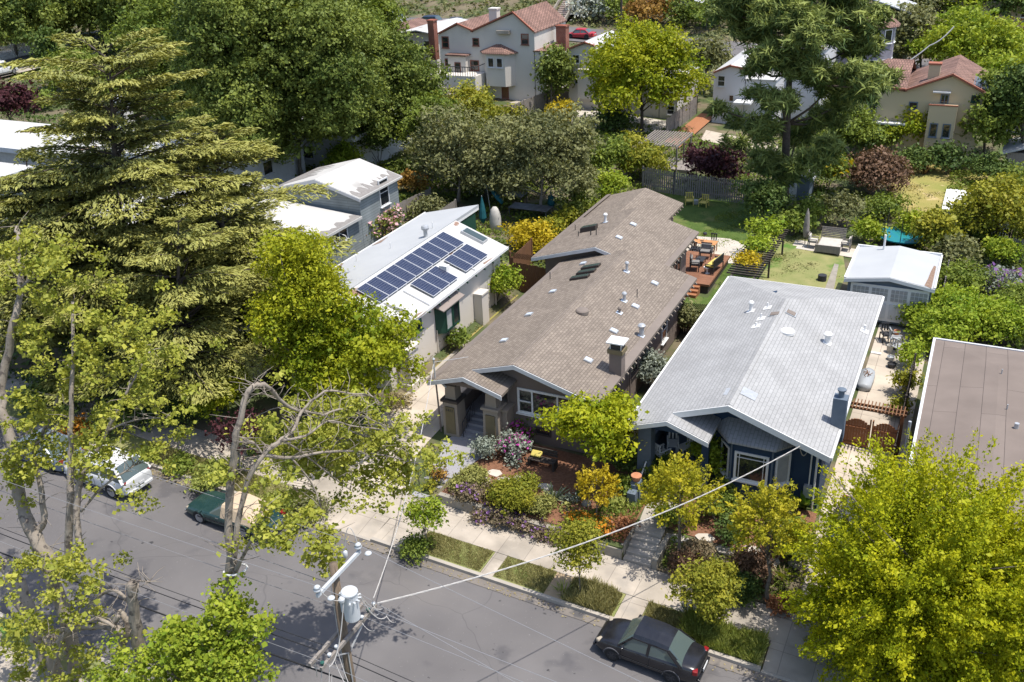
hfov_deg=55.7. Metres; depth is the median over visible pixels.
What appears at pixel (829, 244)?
wooden daybed
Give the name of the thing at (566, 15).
hillside stairs
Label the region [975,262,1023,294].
shrub
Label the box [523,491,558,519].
shrub
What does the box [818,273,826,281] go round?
planter
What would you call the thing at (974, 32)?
broad tree
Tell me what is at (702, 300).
lawn
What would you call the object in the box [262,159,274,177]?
window
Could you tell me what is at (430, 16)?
parked car
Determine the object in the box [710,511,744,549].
shrub
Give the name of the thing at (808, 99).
white cottage
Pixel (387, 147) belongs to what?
window
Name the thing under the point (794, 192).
door
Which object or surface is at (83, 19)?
dark conifer
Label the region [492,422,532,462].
shrub
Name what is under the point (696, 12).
hillside tree
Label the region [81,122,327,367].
cedar
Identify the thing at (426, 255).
solar panel
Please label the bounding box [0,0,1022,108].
hillside scrub
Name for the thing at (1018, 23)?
hillside tree
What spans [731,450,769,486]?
window
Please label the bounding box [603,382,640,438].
citrus tree
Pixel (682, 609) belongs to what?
flax
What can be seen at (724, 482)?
shrub
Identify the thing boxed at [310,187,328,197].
window
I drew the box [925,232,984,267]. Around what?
round tree
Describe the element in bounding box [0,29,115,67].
side street
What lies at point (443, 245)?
solar panel
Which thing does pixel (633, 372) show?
window
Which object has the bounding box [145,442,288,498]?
grass
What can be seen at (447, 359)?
path
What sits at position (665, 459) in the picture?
shrub
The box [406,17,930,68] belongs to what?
street
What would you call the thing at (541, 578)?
grass
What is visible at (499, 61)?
window
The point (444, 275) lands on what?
solar panel
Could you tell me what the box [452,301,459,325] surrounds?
window
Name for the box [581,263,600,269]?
roof window
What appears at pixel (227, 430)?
plum tree
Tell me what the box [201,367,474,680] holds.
plane tree
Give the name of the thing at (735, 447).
bay window
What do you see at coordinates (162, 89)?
broad tree
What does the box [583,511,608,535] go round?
poppies
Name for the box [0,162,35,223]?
white flat house
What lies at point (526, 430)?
shrub
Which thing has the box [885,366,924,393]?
shrub
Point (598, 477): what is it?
golden maple
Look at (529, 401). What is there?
window
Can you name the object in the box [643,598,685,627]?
grass
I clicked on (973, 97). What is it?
window
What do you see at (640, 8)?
hillside tree
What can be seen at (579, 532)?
street tree
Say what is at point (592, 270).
roof window
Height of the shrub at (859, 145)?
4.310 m
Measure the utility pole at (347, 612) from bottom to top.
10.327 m
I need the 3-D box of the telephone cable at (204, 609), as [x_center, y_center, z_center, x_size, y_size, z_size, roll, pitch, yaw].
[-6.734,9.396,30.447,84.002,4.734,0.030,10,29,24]
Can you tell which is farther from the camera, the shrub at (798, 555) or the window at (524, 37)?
the window at (524, 37)
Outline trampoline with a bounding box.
[879,207,926,247]
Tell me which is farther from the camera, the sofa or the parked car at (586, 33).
the parked car at (586, 33)
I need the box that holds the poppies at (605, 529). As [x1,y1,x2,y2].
[595,515,619,539]
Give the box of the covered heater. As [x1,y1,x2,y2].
[489,206,501,230]
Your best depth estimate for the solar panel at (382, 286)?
55.02 m
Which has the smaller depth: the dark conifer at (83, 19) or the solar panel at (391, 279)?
the solar panel at (391, 279)
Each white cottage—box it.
[712,46,784,123]
[772,33,836,118]
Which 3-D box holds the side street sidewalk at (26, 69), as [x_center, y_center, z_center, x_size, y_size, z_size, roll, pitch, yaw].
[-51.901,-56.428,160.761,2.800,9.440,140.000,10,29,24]
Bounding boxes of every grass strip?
[0,618,124,681]
[6,395,292,497]
[423,531,494,571]
[493,557,556,593]
[561,591,625,616]
[642,602,769,667]
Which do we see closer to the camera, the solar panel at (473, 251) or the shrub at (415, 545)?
the shrub at (415, 545)
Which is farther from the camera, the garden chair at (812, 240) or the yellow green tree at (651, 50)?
the yellow green tree at (651, 50)
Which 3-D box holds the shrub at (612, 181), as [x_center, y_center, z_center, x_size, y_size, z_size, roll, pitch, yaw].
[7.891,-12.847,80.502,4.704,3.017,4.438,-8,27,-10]
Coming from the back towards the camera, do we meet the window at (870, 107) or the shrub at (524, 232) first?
the window at (870, 107)
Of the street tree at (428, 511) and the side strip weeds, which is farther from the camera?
the side strip weeds
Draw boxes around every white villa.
[426,1,566,102]
[555,24,699,118]
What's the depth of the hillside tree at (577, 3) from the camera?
154.72 m
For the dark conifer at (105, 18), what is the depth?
135.31 m
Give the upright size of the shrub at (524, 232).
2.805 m
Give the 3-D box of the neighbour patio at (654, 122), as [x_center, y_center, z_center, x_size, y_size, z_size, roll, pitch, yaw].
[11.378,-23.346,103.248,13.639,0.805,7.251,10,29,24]
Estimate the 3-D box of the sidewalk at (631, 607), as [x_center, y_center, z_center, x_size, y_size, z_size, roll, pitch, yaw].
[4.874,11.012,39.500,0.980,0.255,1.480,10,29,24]
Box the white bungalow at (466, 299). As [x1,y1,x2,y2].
[225,205,508,393]
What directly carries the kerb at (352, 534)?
on the ground at (260, 402)
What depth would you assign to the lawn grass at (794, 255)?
70.93 m
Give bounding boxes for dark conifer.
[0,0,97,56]
[19,0,97,34]
[59,0,132,45]
[84,0,164,43]
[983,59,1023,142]
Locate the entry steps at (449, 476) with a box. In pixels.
[424,472,455,488]
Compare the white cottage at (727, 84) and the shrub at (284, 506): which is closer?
the shrub at (284, 506)
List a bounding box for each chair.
[655,443,671,456]
[667,432,678,452]
[675,437,691,458]
[685,192,693,204]
[690,242,699,251]
[698,194,708,207]
[711,233,717,240]
[807,231,817,247]
[841,235,852,251]
[879,323,892,342]
[887,327,901,343]
[891,337,904,352]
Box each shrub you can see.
[8,373,83,423]
[34,306,128,361]
[57,412,100,441]
[81,389,149,435]
[126,384,202,428]
[158,448,196,479]
[164,380,227,423]
[181,454,245,493]
[213,360,256,383]
[244,429,283,458]
[260,488,298,525]
[274,450,312,476]
[287,491,335,528]
[318,133,367,166]
[336,109,407,165]
[366,203,409,238]
[383,387,416,412]
[387,154,425,174]
[396,529,437,565]
[397,168,434,192]
[406,190,450,217]
[418,475,441,494]
[429,464,448,479]
[439,323,474,350]
[441,473,468,497]
[449,170,503,196]
[453,462,490,491]
[467,432,500,459]
[478,477,497,499]
[483,470,543,519]
[484,100,510,120]
[486,257,527,300]
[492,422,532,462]
[497,216,560,253]
[498,101,529,118]
[503,455,526,468]
[510,418,535,437]
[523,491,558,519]
[539,214,567,236]
[544,94,582,121]
[548,203,581,226]
[553,499,574,511]
[555,195,592,213]
[559,488,579,504]
[565,185,604,210]
[573,132,638,173]
[588,104,637,131]
[593,166,631,201]
[602,493,632,514]
[603,513,640,541]
[607,442,637,474]
[611,128,677,180]
[611,469,642,501]
[633,451,684,494]
[636,346,669,389]
[650,501,689,526]
[665,544,707,584]
[677,297,701,334]
[677,537,718,560]
[686,434,729,474]
[698,486,741,521]
[707,467,740,496]
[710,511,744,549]
[723,541,776,588]
[728,564,766,611]
[730,246,765,272]
[737,231,780,252]
[739,210,789,240]
[763,592,794,617]
[771,512,829,569]
[773,206,819,234]
[786,191,836,229]
[814,187,867,226]
[818,152,855,189]
[838,144,919,193]
[842,212,890,242]
[846,116,887,155]
[860,190,918,221]
[884,392,916,417]
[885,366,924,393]
[889,142,937,170]
[889,207,928,237]
[892,338,929,368]
[893,300,932,326]
[896,307,966,354]
[899,280,1013,342]
[905,204,969,249]
[921,138,986,173]
[937,255,1002,290]
[954,214,1008,243]
[960,149,1022,181]
[967,289,1023,344]
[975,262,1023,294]
[980,231,1023,265]
[990,273,1023,311]
[991,322,1023,346]
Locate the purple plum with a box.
[0,77,47,119]
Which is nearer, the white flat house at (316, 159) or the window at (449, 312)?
the window at (449, 312)
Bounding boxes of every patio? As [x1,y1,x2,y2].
[571,107,665,132]
[686,236,759,262]
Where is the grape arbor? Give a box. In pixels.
[726,228,788,278]
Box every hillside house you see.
[392,18,426,34]
[645,0,704,11]
[866,0,916,58]
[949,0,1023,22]
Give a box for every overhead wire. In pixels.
[0,541,366,681]
[1,479,555,681]
[2,491,522,681]
[13,429,640,681]
[35,478,513,681]
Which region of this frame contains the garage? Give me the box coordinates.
[844,234,942,325]
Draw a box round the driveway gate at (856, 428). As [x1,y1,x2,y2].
[838,398,907,455]
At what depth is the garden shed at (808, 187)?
81.65 m
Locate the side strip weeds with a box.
[332,290,516,458]
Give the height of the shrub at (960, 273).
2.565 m
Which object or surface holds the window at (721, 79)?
in the white cottage at (727, 84)
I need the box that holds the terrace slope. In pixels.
[665,113,711,146]
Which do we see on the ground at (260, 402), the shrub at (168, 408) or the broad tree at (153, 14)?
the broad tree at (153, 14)
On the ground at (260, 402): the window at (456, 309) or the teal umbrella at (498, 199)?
the teal umbrella at (498, 199)
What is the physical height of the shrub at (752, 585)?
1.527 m
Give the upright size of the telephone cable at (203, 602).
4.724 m
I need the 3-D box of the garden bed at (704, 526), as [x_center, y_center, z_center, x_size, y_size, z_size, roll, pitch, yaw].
[10.409,8.115,43.713,5.900,0.407,4.000,10,29,24]
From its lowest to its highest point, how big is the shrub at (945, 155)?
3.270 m
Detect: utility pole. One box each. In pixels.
[308,527,394,681]
[620,0,622,35]
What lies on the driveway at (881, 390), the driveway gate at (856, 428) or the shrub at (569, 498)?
the driveway gate at (856, 428)
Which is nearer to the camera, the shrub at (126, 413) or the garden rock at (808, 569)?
the garden rock at (808, 569)
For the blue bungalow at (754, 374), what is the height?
5.770 m
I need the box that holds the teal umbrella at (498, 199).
[486,184,502,209]
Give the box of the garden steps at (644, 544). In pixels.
[623,524,664,568]
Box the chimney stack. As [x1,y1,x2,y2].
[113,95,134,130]
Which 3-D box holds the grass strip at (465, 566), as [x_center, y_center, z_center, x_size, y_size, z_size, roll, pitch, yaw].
[-2.562,9.310,42.610,3.330,0.386,1.480,10,29,24]
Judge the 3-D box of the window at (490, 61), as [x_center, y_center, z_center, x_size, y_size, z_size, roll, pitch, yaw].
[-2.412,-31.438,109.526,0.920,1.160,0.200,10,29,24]
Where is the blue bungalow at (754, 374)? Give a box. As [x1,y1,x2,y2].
[627,276,884,508]
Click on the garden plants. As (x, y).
(639, 506)
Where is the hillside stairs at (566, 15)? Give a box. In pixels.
[553,0,585,22]
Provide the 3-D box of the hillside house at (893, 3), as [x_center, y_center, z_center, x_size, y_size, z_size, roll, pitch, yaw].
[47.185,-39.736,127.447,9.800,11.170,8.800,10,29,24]
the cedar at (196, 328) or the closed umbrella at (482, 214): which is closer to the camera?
the cedar at (196, 328)
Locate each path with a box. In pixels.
[351,340,468,448]
[640,502,676,529]
[702,130,777,149]
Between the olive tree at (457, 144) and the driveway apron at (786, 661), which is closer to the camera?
the driveway apron at (786, 661)
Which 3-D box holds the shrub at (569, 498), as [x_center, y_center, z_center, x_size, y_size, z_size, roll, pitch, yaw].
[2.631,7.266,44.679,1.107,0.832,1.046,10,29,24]
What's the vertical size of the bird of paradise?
1.243 m
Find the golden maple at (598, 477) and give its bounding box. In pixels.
[574,462,622,514]
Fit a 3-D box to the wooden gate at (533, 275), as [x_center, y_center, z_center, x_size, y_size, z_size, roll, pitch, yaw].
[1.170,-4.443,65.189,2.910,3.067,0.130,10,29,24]
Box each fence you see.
[0,42,35,59]
[264,199,456,346]
[399,187,430,220]
[511,88,568,121]
[512,238,532,265]
[642,166,746,203]
[666,94,697,132]
[888,353,916,478]
[943,260,949,286]
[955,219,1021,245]
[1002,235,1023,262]
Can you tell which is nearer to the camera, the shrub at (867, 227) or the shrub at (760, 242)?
the shrub at (760, 242)
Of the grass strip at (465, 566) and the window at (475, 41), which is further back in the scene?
the window at (475, 41)
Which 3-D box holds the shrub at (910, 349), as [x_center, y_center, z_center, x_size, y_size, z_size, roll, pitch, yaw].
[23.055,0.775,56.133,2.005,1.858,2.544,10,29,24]
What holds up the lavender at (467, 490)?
on the mulch bed at (563, 474)
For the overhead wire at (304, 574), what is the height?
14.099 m
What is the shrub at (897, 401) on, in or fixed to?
on the ground at (260, 402)
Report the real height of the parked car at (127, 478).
1.806 m
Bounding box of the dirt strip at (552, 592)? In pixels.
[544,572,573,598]
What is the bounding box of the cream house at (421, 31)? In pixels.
[401,18,466,69]
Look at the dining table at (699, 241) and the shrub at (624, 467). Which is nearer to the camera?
the shrub at (624, 467)
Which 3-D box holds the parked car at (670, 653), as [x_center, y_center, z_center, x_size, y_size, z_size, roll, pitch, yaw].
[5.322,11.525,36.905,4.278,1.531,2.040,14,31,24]
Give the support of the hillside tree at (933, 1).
on the ground at (260, 402)
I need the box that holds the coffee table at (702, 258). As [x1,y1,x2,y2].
[695,256,706,265]
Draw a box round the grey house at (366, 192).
[252,158,402,289]
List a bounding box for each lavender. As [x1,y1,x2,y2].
[449,481,487,506]
[465,500,494,526]
[487,505,519,528]
[506,510,535,534]
[522,518,559,547]
[544,521,565,544]
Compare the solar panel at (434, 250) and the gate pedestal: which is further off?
the solar panel at (434, 250)
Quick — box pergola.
[639,130,692,172]
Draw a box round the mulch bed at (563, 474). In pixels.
[442,443,646,542]
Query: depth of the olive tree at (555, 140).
74.50 m
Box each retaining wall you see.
[438,492,622,559]
[620,524,636,555]
[651,533,670,570]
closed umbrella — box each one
[479,195,486,224]
[547,189,554,213]
[803,208,809,244]
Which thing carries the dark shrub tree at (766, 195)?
on the lawn at (699, 219)
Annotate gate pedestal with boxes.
[630,479,642,499]
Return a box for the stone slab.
[825,263,838,288]
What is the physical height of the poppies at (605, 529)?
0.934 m
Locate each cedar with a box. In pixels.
[0,28,357,354]
[0,152,156,374]
[34,206,287,410]
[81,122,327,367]
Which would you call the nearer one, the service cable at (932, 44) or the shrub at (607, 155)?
the shrub at (607, 155)
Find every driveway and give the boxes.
[348,342,469,492]
[798,322,925,617]
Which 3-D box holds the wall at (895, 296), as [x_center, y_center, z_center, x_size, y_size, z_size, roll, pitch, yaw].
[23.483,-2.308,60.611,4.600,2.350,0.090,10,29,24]
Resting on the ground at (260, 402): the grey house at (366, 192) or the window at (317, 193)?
the grey house at (366, 192)
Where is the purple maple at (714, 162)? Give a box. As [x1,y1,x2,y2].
[680,141,750,187]
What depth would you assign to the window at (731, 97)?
102.65 m
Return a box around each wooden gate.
[509,251,545,292]
[680,301,706,333]
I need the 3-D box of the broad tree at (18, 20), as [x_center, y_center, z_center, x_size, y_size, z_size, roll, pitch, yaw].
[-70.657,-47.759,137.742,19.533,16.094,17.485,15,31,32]
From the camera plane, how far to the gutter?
40.49 m
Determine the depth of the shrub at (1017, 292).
61.69 m
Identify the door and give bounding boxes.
[501,87,508,99]
[789,181,796,199]
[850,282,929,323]
[940,94,949,103]
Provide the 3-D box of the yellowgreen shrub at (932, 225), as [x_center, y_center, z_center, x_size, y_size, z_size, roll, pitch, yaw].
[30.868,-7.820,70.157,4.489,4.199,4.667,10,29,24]
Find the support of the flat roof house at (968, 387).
on the ground at (260, 402)
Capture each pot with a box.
[631,472,641,481]
[887,344,892,352]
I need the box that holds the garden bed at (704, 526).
[667,485,817,562]
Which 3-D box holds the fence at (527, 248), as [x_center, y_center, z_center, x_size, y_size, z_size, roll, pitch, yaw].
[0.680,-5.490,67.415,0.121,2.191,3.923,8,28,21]
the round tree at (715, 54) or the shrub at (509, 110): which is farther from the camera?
the round tree at (715, 54)
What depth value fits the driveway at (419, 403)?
51.67 m
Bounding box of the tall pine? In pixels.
[701,0,905,213]
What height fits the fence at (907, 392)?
2.321 m
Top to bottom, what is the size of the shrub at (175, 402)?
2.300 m
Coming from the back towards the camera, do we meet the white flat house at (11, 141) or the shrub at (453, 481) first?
the white flat house at (11, 141)
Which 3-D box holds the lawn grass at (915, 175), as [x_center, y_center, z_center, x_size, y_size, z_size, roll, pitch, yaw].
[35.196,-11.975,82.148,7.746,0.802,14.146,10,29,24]
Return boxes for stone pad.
[796,240,855,256]
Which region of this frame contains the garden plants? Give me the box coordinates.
[455,481,802,602]
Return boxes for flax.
[549,578,577,596]
[669,601,691,618]
[772,563,791,587]
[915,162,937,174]
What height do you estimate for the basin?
0.250 m
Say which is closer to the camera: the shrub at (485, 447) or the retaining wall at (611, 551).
the retaining wall at (611, 551)
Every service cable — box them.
[373,364,433,598]
[377,446,806,603]
[912,26,953,58]
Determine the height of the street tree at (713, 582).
3.754 m
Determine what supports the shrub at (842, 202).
on the ground at (260, 402)
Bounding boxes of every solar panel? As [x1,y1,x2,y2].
[356,283,388,302]
[366,277,397,295]
[375,270,406,288]
[385,264,415,282]
[394,258,424,276]
[403,253,432,269]
[410,278,441,296]
[411,247,440,264]
[419,272,449,289]
[420,242,448,258]
[427,266,457,283]
[428,237,456,252]
[436,232,463,247]
[444,254,472,271]
[452,249,480,265]
[460,244,487,259]
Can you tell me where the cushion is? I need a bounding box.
[531,449,542,457]
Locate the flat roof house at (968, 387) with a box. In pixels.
[898,337,1023,512]
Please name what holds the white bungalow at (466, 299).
on the ground at (260, 402)
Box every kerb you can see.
[0,612,127,672]
[10,416,236,493]
[310,521,370,541]
[370,537,760,671]
[760,669,797,681]
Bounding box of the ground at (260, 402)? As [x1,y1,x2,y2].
[0,0,1023,681]
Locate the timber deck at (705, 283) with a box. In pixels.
[685,251,729,298]
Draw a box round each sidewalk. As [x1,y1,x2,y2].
[0,46,113,76]
[0,641,87,681]
[5,371,992,681]
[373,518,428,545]
[480,552,506,576]
[614,594,648,619]
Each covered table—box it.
[484,191,527,202]
[508,202,552,217]
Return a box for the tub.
[887,361,896,368]
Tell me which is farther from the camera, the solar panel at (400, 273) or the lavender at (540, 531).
the solar panel at (400, 273)
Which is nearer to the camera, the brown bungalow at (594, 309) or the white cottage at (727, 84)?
the brown bungalow at (594, 309)
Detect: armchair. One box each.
[689,253,699,271]
[699,242,712,259]
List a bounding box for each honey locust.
[635,450,725,553]
[725,477,812,603]
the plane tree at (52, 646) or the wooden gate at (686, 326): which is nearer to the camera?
the plane tree at (52, 646)
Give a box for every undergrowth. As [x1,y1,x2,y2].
[0,50,263,431]
[267,96,869,267]
[770,116,1023,349]
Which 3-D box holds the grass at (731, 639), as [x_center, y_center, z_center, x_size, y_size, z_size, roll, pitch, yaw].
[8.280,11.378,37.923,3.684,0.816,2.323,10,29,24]
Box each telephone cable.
[0,527,412,681]
[0,533,396,681]
[0,552,349,681]
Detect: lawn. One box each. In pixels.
[650,187,778,283]
[684,264,758,311]
[696,142,717,152]
[759,216,845,289]
[891,161,990,214]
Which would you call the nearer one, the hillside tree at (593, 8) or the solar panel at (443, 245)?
the solar panel at (443, 245)
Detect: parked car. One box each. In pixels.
[0,60,18,74]
[17,428,85,473]
[64,445,152,497]
[185,490,285,537]
[422,14,442,20]
[569,28,596,38]
[593,614,709,681]
[826,495,860,540]
[856,650,941,681]
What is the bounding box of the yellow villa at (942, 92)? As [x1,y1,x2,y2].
[861,55,989,160]
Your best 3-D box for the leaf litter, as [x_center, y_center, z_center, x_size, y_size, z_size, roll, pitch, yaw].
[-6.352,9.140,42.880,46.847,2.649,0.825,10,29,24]
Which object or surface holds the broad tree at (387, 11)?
on the ground at (260, 402)
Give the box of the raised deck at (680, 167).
[658,157,694,173]
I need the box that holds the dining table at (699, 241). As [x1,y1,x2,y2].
[692,239,717,253]
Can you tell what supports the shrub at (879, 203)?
on the ground at (260, 402)
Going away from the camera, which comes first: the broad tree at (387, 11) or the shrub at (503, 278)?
the shrub at (503, 278)
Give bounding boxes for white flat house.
[0,119,125,192]
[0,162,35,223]
[82,182,275,237]
[121,131,305,187]
[302,113,411,167]
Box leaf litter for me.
[13,426,781,680]
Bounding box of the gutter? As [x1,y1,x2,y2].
[12,423,786,681]
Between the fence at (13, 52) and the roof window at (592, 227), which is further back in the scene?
the fence at (13, 52)
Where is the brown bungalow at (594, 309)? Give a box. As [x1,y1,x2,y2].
[427,188,698,453]
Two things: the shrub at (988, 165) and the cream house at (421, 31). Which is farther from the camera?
the cream house at (421, 31)
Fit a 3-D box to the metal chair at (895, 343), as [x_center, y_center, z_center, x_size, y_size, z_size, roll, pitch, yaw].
[23.022,0.243,57.757,0.690,1.070,0.580,-18,30,-29]
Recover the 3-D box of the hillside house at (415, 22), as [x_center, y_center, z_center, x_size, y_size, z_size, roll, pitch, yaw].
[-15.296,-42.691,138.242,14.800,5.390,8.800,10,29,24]
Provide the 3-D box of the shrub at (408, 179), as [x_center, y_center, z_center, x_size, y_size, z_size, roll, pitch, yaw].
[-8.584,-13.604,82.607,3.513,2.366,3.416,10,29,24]
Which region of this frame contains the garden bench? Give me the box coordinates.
[527,446,557,471]
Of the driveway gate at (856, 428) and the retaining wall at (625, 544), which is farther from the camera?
the driveway gate at (856, 428)
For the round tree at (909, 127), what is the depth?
90.77 m
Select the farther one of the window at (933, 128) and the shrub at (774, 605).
the window at (933, 128)
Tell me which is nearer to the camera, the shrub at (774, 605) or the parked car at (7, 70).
the shrub at (774, 605)
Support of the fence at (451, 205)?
on the ground at (260, 402)
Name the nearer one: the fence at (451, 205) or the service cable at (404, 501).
the service cable at (404, 501)
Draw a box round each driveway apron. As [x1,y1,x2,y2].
[287,495,389,538]
[762,641,856,681]
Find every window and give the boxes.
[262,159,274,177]
[302,145,314,159]
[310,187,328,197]
[331,228,348,248]
[377,176,391,208]
[381,140,390,151]
[415,318,423,333]
[423,40,428,49]
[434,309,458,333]
[441,36,449,48]
[445,306,453,331]
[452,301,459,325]
[454,62,460,71]
[470,60,478,70]
[472,38,479,46]
[487,57,493,67]
[496,58,502,68]
[516,387,570,419]
[521,34,528,45]
[534,426,550,437]
[569,273,589,280]
[572,54,579,63]
[576,268,596,274]
[580,223,597,232]
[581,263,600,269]
[631,360,638,379]
[661,321,668,345]
[666,105,674,115]
[673,258,680,270]
[716,75,725,87]
[718,436,794,504]
[719,438,729,478]
[728,94,733,102]
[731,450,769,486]
[773,452,791,488]
[868,102,876,112]
[884,29,892,43]
[907,101,917,109]
[927,123,937,137]
[940,124,950,138]
[970,95,979,102]
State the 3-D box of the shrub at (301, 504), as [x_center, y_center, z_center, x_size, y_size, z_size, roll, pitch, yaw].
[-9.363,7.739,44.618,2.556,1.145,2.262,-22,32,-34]
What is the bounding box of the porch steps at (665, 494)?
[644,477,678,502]
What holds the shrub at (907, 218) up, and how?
on the ground at (260, 402)
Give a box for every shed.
[789,171,818,199]
[942,189,1008,236]
[1002,137,1023,169]
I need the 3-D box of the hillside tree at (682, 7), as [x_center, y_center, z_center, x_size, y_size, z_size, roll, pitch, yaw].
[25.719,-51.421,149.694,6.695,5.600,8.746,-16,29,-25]
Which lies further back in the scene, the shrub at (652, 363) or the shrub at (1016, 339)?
the shrub at (1016, 339)
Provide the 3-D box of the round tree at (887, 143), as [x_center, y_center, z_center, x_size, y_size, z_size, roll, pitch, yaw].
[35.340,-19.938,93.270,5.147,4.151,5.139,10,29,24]
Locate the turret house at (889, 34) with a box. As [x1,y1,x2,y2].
[836,18,900,106]
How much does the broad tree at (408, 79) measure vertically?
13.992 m
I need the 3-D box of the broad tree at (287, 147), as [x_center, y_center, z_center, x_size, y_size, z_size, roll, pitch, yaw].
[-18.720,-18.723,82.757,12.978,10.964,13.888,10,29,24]
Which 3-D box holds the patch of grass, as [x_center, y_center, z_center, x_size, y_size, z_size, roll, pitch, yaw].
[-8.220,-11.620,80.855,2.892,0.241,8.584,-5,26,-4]
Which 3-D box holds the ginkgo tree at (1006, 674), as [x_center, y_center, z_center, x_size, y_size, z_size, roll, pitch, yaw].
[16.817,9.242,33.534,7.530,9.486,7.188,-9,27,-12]
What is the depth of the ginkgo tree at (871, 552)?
32.84 m
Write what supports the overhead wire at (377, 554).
attached to the utility pole at (347, 612)
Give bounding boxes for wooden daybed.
[814,226,846,255]
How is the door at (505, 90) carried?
in the white villa at (493, 48)
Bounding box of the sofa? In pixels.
[704,253,723,274]
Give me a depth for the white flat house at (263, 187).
72.25 m
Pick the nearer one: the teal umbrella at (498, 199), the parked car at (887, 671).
the parked car at (887, 671)
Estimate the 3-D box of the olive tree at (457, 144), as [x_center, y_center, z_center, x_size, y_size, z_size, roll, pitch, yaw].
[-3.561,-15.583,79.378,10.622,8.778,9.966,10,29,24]
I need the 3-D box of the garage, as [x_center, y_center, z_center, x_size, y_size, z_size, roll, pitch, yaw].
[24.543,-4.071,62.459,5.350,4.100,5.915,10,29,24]
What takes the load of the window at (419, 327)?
in the white bungalow at (466, 299)
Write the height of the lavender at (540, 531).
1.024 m
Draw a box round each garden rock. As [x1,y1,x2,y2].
[581,499,590,506]
[787,558,801,569]
[804,566,813,574]
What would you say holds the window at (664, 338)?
in the brown bungalow at (594, 309)
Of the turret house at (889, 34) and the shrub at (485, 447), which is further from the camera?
the turret house at (889, 34)
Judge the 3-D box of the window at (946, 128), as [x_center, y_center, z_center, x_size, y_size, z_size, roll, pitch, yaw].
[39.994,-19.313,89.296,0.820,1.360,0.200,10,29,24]
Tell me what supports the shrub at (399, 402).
on the ground at (260, 402)
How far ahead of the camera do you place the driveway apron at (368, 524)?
44.48 m
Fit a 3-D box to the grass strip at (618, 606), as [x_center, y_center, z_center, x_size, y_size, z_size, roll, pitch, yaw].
[3.383,10.670,40.124,2.280,0.328,1.480,10,29,24]
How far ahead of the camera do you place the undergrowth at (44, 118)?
103.99 m
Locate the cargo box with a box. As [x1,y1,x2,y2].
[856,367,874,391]
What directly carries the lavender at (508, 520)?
on the ground at (260, 402)
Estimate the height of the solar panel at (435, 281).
0.604 m
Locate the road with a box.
[0,425,761,681]
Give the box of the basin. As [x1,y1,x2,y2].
[887,355,894,360]
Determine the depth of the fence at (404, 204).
77.35 m
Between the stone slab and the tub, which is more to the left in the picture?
the stone slab
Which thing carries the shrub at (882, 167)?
on the ground at (260, 402)
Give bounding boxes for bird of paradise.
[788,490,817,509]
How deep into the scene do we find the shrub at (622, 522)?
42.40 m
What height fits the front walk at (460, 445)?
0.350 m
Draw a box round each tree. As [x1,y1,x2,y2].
[0,212,234,680]
[0,538,162,681]
[18,86,55,111]
[22,21,68,87]
[33,42,104,93]
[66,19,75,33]
[82,64,130,100]
[82,572,284,681]
[94,0,206,74]
[125,61,191,119]
[156,0,393,147]
[169,98,218,132]
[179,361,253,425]
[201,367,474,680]
[201,407,275,470]
[232,60,372,175]
[237,225,365,398]
[284,288,432,421]
[332,0,411,37]
[332,22,457,146]
[392,492,448,548]
[394,86,465,177]
[399,97,511,201]
[403,35,438,68]
[413,74,448,106]
[444,77,503,126]
[478,97,606,214]
[527,39,577,105]
[531,389,648,484]
[544,516,607,590]
[562,0,589,20]
[569,0,615,21]
[575,11,716,131]
[596,0,633,19]
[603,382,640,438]
[622,0,679,23]
[657,0,700,27]
[660,553,747,624]
[678,0,718,28]
[682,58,711,89]
[685,32,734,91]
[727,172,800,221]
[771,427,1023,681]
[820,100,895,159]
[872,115,906,150]
[879,479,1023,681]
[884,105,933,141]
[888,0,959,67]
[902,2,1023,63]
[912,0,968,11]
[915,0,949,9]
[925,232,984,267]
[938,0,991,15]
[938,165,1023,239]
[953,62,1023,157]
[975,43,1023,76]
[984,0,1023,21]
[984,161,1023,200]
[1010,17,1023,29]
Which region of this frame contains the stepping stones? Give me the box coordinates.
[482,469,779,566]
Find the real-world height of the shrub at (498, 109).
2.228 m
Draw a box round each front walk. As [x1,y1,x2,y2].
[412,491,429,497]
[433,436,481,474]
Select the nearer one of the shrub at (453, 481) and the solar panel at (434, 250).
the shrub at (453, 481)
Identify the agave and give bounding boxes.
[542,481,570,501]
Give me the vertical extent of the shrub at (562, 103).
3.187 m
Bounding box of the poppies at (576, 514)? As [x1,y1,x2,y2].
[562,506,592,524]
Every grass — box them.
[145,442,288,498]
[322,295,517,467]
[398,189,420,201]
[494,556,555,591]
[560,573,622,614]
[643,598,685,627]
[676,602,770,664]
[688,204,798,279]
[762,231,843,284]
[872,174,976,221]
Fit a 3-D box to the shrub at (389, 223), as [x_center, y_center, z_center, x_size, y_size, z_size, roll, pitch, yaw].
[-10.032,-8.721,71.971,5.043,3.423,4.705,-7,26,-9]

